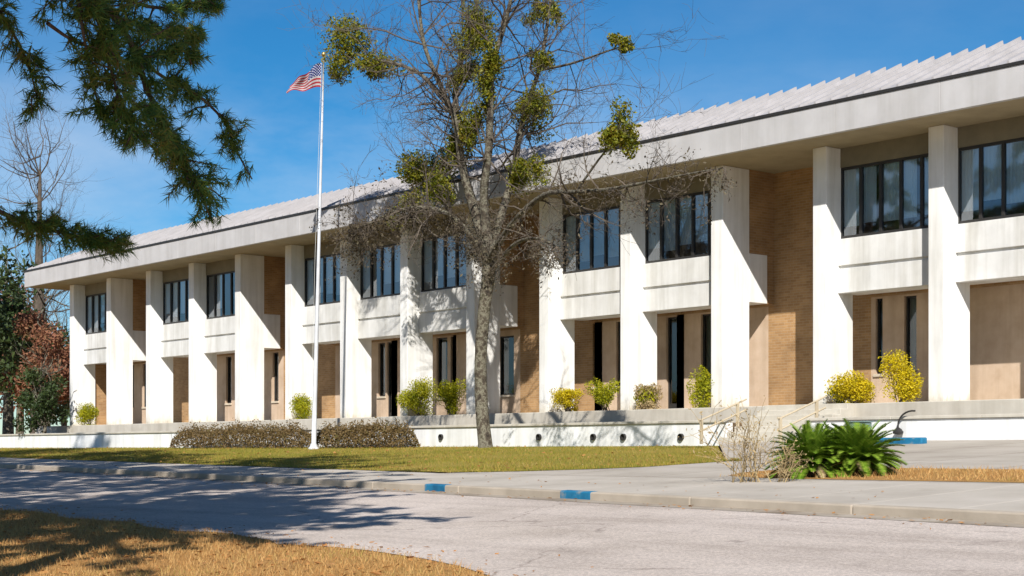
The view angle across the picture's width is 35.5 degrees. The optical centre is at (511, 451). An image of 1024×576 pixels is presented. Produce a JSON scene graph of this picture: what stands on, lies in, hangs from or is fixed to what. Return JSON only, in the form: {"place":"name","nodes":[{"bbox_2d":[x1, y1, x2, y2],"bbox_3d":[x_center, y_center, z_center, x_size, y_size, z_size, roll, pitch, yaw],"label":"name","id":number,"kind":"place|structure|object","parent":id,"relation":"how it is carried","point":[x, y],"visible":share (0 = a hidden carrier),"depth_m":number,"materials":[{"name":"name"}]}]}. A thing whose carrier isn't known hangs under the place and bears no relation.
{"place":"outdoors","nodes":[
{"label":"outdoors","id":0,"kind":"place"},
{"bbox_2d":[0,444,741,472],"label":"lawn","id":1,"kind":"structure","parent":0,"point":[535,448],"depth_m":41.43,"materials":[{"name":"green plant"}]},
{"bbox_2d":[169,418,318,447],"bbox_3d":[-10.276,-0.676,60.395,1.089,1.243,9.736,0,0,-40],"label":"hedge","id":2,"kind":"object","parent":1,"relation":"on","point":[251,434],"visible":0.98,"depth_m":59.84,"materials":[{"name":"brown plant"}]},
{"bbox_2d":[308,52,325,448],"bbox_3d":[-6.685,-6.826,54.756,0.607,13.668,0.400,0,0,-20],"label":"flagpole","id":3,"kind":"object","parent":1,"relation":"on","point":[313,444],"visible":0.83,"depth_m":54.67,"materials":[{"name":"white metal"}]},
{"bbox_2d":[286,63,320,92],"bbox_3d":[-7.129,-12.741,54.635,1.156,1.075,0.466,0,0,12],"label":"flag","id":4,"kind":"object","parent":3,"relation":"attached to","point":[308,81],"visible":0.97,"depth_m":54.73,"materials":[{"name":"fabric"}]},
{"bbox_2d":[308,416,420,447],"bbox_3d":[-5.069,-0.612,54.194,1.100,1.115,5.625,0,0,-40],"label":"hedge","id":5,"kind":"object","parent":1,"relation":"on","point":[360,434],"visible":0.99,"depth_m":53.62,"materials":[{"name":"brown plant"}]},
{"bbox_2d":[279,0,736,447],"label":"bare tree","id":6,"kind":"object","parent":1,"relation":"on","point":[487,244],"visible":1,"depth_m":48.58,"materials":[{"name":"brown plant"}]},
{"bbox_2d":[0,446,1008,575],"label":"ground","id":7,"kind":"structure","parent":0,"point":[187,555],"depth_m":17.09,"materials":[{"name":"brown plant"}]},
{"bbox_2d":[0,242,45,405],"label":"evergreen tree","id":8,"kind":"object","parent":7,"relation":"on","point":[11,366],"visible":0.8,"depth_m":87.29,"materials":[{"name":"green plant"}]},
{"bbox_2d":[0,257,67,433],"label":"autumn tree","id":9,"kind":"object","parent":7,"relation":"on","point":[19,412],"visible":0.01,"depth_m":119.76,"materials":[{"name":"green plant"}]},
{"bbox_2d":[0,204,69,433],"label":"evergreen tree","id":10,"kind":"object","parent":7,"relation":"on","point":[16,307],"visible":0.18,"depth_m":96.66,"materials":[{"name":"green plant"}]},
{"bbox_2d":[2,251,69,425],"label":"autumn tree","id":11,"kind":"object","parent":7,"relation":"on","point":[34,326],"visible":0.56,"depth_m":87.42,"materials":[{"name":"brown plant"}]},
{"bbox_2d":[13,297,69,425],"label":"evergreen tree","id":12,"kind":"object","parent":7,"relation":"on","point":[67,408],"visible":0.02,"depth_m":118.05,"materials":[{"name":"green plant"}]},
{"bbox_2d":[0,77,120,433],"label":"bare tree","id":13,"kind":"object","parent":7,"relation":"on","point":[39,256],"visible":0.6,"depth_m":111.63,"materials":[{"name":"brown plant"}]},
{"bbox_2d":[0,0,255,264],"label":"pine tree","id":14,"kind":"object","parent":7,"relation":"on","point":[106,43],"visible":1,"depth_m":16.52,"materials":[{"name":"green plant"}]},
{"bbox_2d":[0,445,1006,575],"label":"fallen leaves","id":15,"kind":"object","parent":7,"relation":"on","point":[378,571],"visible":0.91,"depth_m":19.49,"materials":[{"name":"brown plant"}]},
{"bbox_2d":[0,414,1023,447],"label":"wall","id":16,"kind":"structure","parent":7,"relation":"on","point":[928,427],"depth_m":46.27,"materials":[{"name":"concrete"}]},
{"bbox_2d":[893,410,915,434],"bbox_3d":[9.318,-0.686,38.006,0.253,0.580,0.616,0,0,-40],"label":"wall lamp","id":17,"kind":"object","parent":16,"relation":"attached to","point":[898,431],"visible":0.99,"depth_m":38.05,"materials":[{"name":"grey metal"}]},
{"bbox_2d":[0,468,1023,526],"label":"gutter","id":18,"kind":"object","parent":7,"relation":"on","point":[770,511],"visible":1,"depth_m":22.39,"materials":[{"name":"grey concrete"}]},
{"bbox_2d":[23,37,1023,433],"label":"office building","id":19,"kind":"structure","parent":7,"relation":"on","point":[863,221],"depth_m":48.94,"materials":[{"name":"concrete"}]},
{"bbox_2d":[74,402,98,424],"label":"shrub","id":20,"kind":"object","parent":19,"relation":"on","point":[86,412],"visible":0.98,"depth_m":77.15,"materials":[{"name":"green plant"}]},
{"bbox_2d":[86,292,105,334],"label":"window","id":21,"kind":"structure","parent":19,"relation":"in","point":[96,303],"depth_m":78.66,"materials":[{"name":"blue glass"}]},
{"bbox_2d":[133,365,133,408],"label":"slot window","id":22,"kind":"structure","parent":19,"relation":"in","point":[133,365],"depth_m":79.34,"materials":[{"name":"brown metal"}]},
{"bbox_2d":[141,364,145,408],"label":"slot window","id":23,"kind":"structure","parent":19,"relation":"in","point":[144,407],"depth_m":78.17,"materials":[{"name":"brown metal"}]},
{"bbox_2d":[163,278,188,324],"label":"window","id":24,"kind":"structure","parent":19,"relation":"in","point":[172,287],"depth_m":72.45,"materials":[{"name":"blue glass"}]},
{"bbox_2d":[206,271,234,318],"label":"window","id":25,"kind":"structure","parent":19,"relation":"in","point":[219,279],"depth_m":69.44,"materials":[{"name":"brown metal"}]},
{"bbox_2d":[224,357,231,404],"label":"slot window","id":26,"kind":"structure","parent":19,"relation":"in","point":[229,403],"depth_m":72.01,"materials":[{"name":"black glass"}]},
{"bbox_2d":[271,352,278,402],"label":"slot window","id":27,"kind":"structure","parent":19,"relation":"in","point":[275,401],"depth_m":69.00,"materials":[{"name":"black glass"}]},
{"bbox_2d":[288,393,317,418],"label":"shrub","id":28,"kind":"object","parent":19,"relation":"on","point":[302,405],"visible":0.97,"depth_m":62.70,"materials":[{"name":"green plant"}]},
{"bbox_2d":[305,253,339,306],"bbox_3d":[-7.137,-6.725,62.749,0.150,1.950,3.445,0,0,-40],"label":"window","id":29,"kind":"structure","parent":19,"relation":"in","point":[333,287],"depth_m":62.98,"materials":[{"name":"blue glass"}]},
{"bbox_2d":[360,243,399,299],"bbox_3d":[-4.630,-6.725,59.765,0.150,1.950,3.418,0,0,-40],"label":"window","id":30,"kind":"structure","parent":19,"relation":"in","point":[390,275],"depth_m":59.96,"materials":[{"name":"glass"}]},
{"bbox_2d":[377,343,385,398],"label":"slot window","id":31,"kind":"structure","parent":19,"relation":"in","point":[381,396],"depth_m":62.98,"materials":[{"name":"grey glass"}]},
{"bbox_2d":[388,342,390,416],"bbox_3d":[-4.572,-2.755,62.308,0.070,2.990,0.722,0,0,-40],"label":"door","id":32,"kind":"structure","parent":19,"relation":"in","point":[389,344],"depth_m":62.56,"materials":[{"name":"brown metal"}]},
{"bbox_2d":[395,376,439,415],"bbox_3d":[-3.372,-1.966,56.732,1.706,1.500,1.972,0,0,7],"label":"shrub","id":33,"kind":"object","parent":19,"relation":"on","point":[421,390],"visible":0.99,"depth_m":56.75,"materials":[{"name":"green plant"}]},
{"bbox_2d":[435,337,446,399],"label":"slot window","id":34,"kind":"structure","parent":19,"relation":"in","point":[444,342],"depth_m":60.06,"materials":[{"name":"grey glass"}]},
{"bbox_2d":[421,232,465,291],"bbox_3d":[-2.141,-6.725,56.801,0.150,1.950,3.391,0,0,-40],"label":"window","id":35,"kind":"structure","parent":19,"relation":"in","point":[433,269],"depth_m":57.41,"materials":[{"name":"blue glass"}]},
{"bbox_2d":[432,375,465,414],"bbox_3d":[-2.114,-1.932,55.464,0.849,1.417,1.435,0,0,-80],"label":"shrub","id":36,"kind":"object","parent":19,"relation":"on","point":[449,394],"visible":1,"depth_m":55.39,"materials":[{"name":"green plant"}]},
{"bbox_2d":[452,337,452,381],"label":"slot window","id":37,"kind":"structure","parent":19,"relation":"in","point":[452,337],"depth_m":59.44,"materials":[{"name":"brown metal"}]},
{"bbox_2d":[500,336,514,396],"bbox_3d":[-0.138,-3.010,56.974,0.280,2.180,0.953,0,0,-40],"label":"slot window","id":38,"kind":"structure","parent":19,"relation":"in","point":[508,340],"depth_m":57.20,"materials":[{"name":"grey glass"}]},
{"bbox_2d":[548,387,583,411],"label":"shrub","id":39,"kind":"object","parent":19,"relation":"on","point":[565,398],"visible":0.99,"depth_m":50.75,"materials":[{"name":"yellow plant"}]},
{"bbox_2d":[563,205,619,273],"bbox_3d":[2.785,-6.725,50.937,0.150,1.950,3.336,0,0,-40],"label":"window","id":40,"kind":"structure","parent":19,"relation":"in","point":[599,244],"depth_m":51.14,"materials":[{"name":"blue glass"}]},
{"bbox_2d":[583,377,619,410],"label":"shrub","id":41,"kind":"object","parent":19,"relation":"on","point":[602,394],"visible":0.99,"depth_m":49.35,"materials":[{"name":"green plant"}]},
{"bbox_2d":[615,322,619,386],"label":"slot window","id":42,"kind":"structure","parent":19,"relation":"in","point":[618,322],"depth_m":52.61,"materials":[{"name":"brown metal"}]},
{"bbox_2d":[633,382,662,409],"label":"shrub","id":43,"kind":"object","parent":19,"relation":"on","point":[646,396],"visible":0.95,"depth_m":48.01,"materials":[{"name":"green plant"}]},
{"bbox_2d":[668,317,676,408],"bbox_3d":[5.276,-2.755,50.639,0.140,2.990,0.785,0,0,-40],"label":"door","id":44,"kind":"structure","parent":19,"relation":"in","point":[674,319],"depth_m":50.86,"materials":[{"name":"brown metal"}]},
{"bbox_2d":[645,190,710,263],"bbox_3d":[5.222,-6.725,48.036,0.150,1.950,3.309,0,0,-40],"label":"window","id":45,"kind":"structure","parent":19,"relation":"in","point":[685,228],"depth_m":48.24,"materials":[{"name":"blue glass"}]},
{"bbox_2d":[686,365,713,407],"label":"shrub","id":46,"kind":"object","parent":19,"relation":"on","point":[701,393],"visible":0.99,"depth_m":46.41,"materials":[{"name":"green plant"}]},
{"bbox_2d":[703,314,710,383],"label":"slot window","id":47,"kind":"structure","parent":19,"relation":"in","point":[704,315],"depth_m":49.72,"materials":[{"name":"black glass"}]},
{"bbox_2d":[825,387,847,403],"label":"shrub","id":48,"kind":"object","parent":19,"relation":"on","point":[837,400],"visible":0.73,"depth_m":42.59,"materials":[{"name":"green plant"}]},
{"bbox_2d":[824,370,878,402],"bbox_3d":[8.946,-1.696,42.362,1.407,0.958,1.253,0,0,5],"label":"shrub","id":49,"kind":"object","parent":19,"relation":"on","point":[857,389],"visible":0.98,"depth_m":42.12,"materials":[{"name":"yellow plant"}]},
{"bbox_2d":[873,299,883,376],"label":"slot window","id":50,"kind":"structure","parent":19,"relation":"in","point":[879,300],"depth_m":44.64,"materials":[{"name":"brown metal"}]},
{"bbox_2d":[841,153,927,238],"bbox_3d":[10.044,-6.725,42.296,0.150,1.950,3.255,0,0,-40],"label":"window","id":51,"kind":"structure","parent":19,"relation":"in","point":[897,177],"depth_m":42.49,"materials":[{"name":"glass"}]},
{"bbox_2d":[878,348,925,401],"bbox_3d":[9.970,-1.930,41.138,1.087,1.424,1.354,0,0,-40],"label":"shrub","id":52,"kind":"object","parent":19,"relation":"on","point":[908,388],"visible":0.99,"depth_m":40.93,"materials":[{"name":"yellow plant"}]},
{"bbox_2d":[906,296,917,374],"bbox_3d":[10.953,-3.160,43.771,0.280,2.180,0.498,0,0,-40],"label":"slot window","id":53,"kind":"structure","parent":19,"relation":"in","point":[913,298],"depth_m":43.91,"materials":[{"name":"brown metal"}]},
{"bbox_2d":[958,137,1023,223],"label":"window","id":54,"kind":"structure","parent":19,"relation":"in","point":[993,170],"depth_m":40.06,"materials":[{"name":"blue glass"}]},
{"bbox_2d":[747,438,813,481],"bbox_3d":[4.110,0.172,24.077,0.774,0.803,1.239,0,0,-40],"label":"dry grass clump","id":55,"kind":"object","parent":7,"relation":"on","point":[791,467],"visible":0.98,"depth_m":24.07,"materials":[{"name":"plant"}]},
{"bbox_2d":[719,403,854,446],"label":"entrance steps","id":56,"kind":"structure","parent":7,"relation":"on","point":[829,410],"depth_m":41.88,"materials":[{"name":"concrete"}]},
{"bbox_2d":[698,398,746,443],"bbox_3d":[5.580,-0.803,42.299,1.858,1.231,0.070,0,0,-40],"label":"handrail","id":57,"kind":"object","parent":56,"relation":"on","point":[737,418],"visible":0.86,"depth_m":42.27,"materials":[{"name":"beige metal"}]},
{"bbox_2d":[777,396,825,440],"bbox_3d":[7.297,-0.803,40.255,1.858,1.231,0.070,0,0,-40],"label":"handrail","id":58,"kind":"object","parent":56,"relation":"on","point":[816,413],"visible":0.81,"depth_m":40.23,"materials":[{"name":"beige metal"}]},
{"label":"planter soil","id":59,"kind":"structure","parent":7,"relation":"on","visible":0},
{"bbox_2d":[12,349,70,432],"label":"evergreen bush","id":60,"kind":"object","parent":59,"relation":"on","point":[44,411],"visible":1,"depth_m":76.94,"materials":[{"name":"green plant"}]},
{"bbox_2d":[0,469,1023,575],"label":"road","id":61,"kind":"structure","parent":0,"point":[522,537],"depth_m":18.44,"materials":[{"name":"grey asphalt"}]},
{"bbox_2d":[0,463,1023,523],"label":"kerb","id":62,"kind":"structure","parent":61,"relation":"on","point":[937,513],"depth_m":22.73,"materials":[{"name":"concrete"}]},
{"bbox_2d":[0,457,1023,511],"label":"pavement","id":63,"kind":"structure","parent":0,"point":[995,496],"depth_m":23.79,"materials":[{"name":"concrete"}]},
{"bbox_2d":[678,395,791,482],"bbox_3d":[3.452,-0.057,24.336,1.787,1.591,1.586,0,0,-2],"label":"dry shrub","id":64,"kind":"object","parent":63,"relation":"on","point":[747,458],"visible":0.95,"depth_m":24.35,"materials":[{"name":"plant"}]},
{"bbox_2d":[0,0,1023,433],"label":"sky","id":65,"kind":"structure","parent":0,"point":[769,46],"materials":[{"name":"blue"}]},
{"bbox_2d":[441,440,1023,483],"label":"forecourt","id":66,"kind":"structure","parent":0,"point":[997,454],"depth_m":29.57,"materials":[{"name":"concrete"}]},
{"bbox_2d":[844,421,873,427],"bbox_3d":[8.306,-0.442,38.310,0.400,0.550,0.640,0,0,-40],"label":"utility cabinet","id":67,"kind":"object","parent":66,"relation":"on","point":[865,422],"visible":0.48,"depth_m":38.14,"materials":[{"name":"metal"}]},
{"bbox_2d":[720,464,1023,482],"bbox_3d":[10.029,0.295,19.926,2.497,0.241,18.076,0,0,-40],"label":"dry grass","id":68,"kind":"structure","parent":0,"point":[958,473],"depth_m":24.07,"materials":[{"name":"plant"}]},
{"bbox_2d":[763,419,849,480],"bbox_3d":[4.687,0.006,25.140,1.492,1.043,1.432,0,0,-40],"label":"sago palm","id":69,"kind":"object","parent":68,"relation":"on","point":[810,439],"visible":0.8,"depth_m":24.89,"materials":[{"name":"green plant"}]},
{"bbox_2d":[801,421,846,473],"bbox_3d":[5.217,0.003,25.712,1.349,0.988,1.291,0,0,-40],"label":"sago palm","id":70,"kind":"object","parent":68,"relation":"on","point":[832,432],"visible":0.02,"depth_m":25.59,"materials":[{"name":"green plant"}]},
{"bbox_2d":[816,418,907,481],"bbox_3d":[5.395,0.008,24.910,1.482,1.058,1.547,0,0,-6],"label":"sago palm","id":71,"kind":"object","parent":68,"relation":"on","point":[862,445],"visible":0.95,"depth_m":24.68,"materials":[{"name":"green plant"}]},
{"bbox_2d":[880,437,926,443],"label":"kerb block","id":72,"kind":"structure","parent":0,"point":[914,440],"depth_m":36.00,"materials":[{"name":"blue paint"}]}
]}

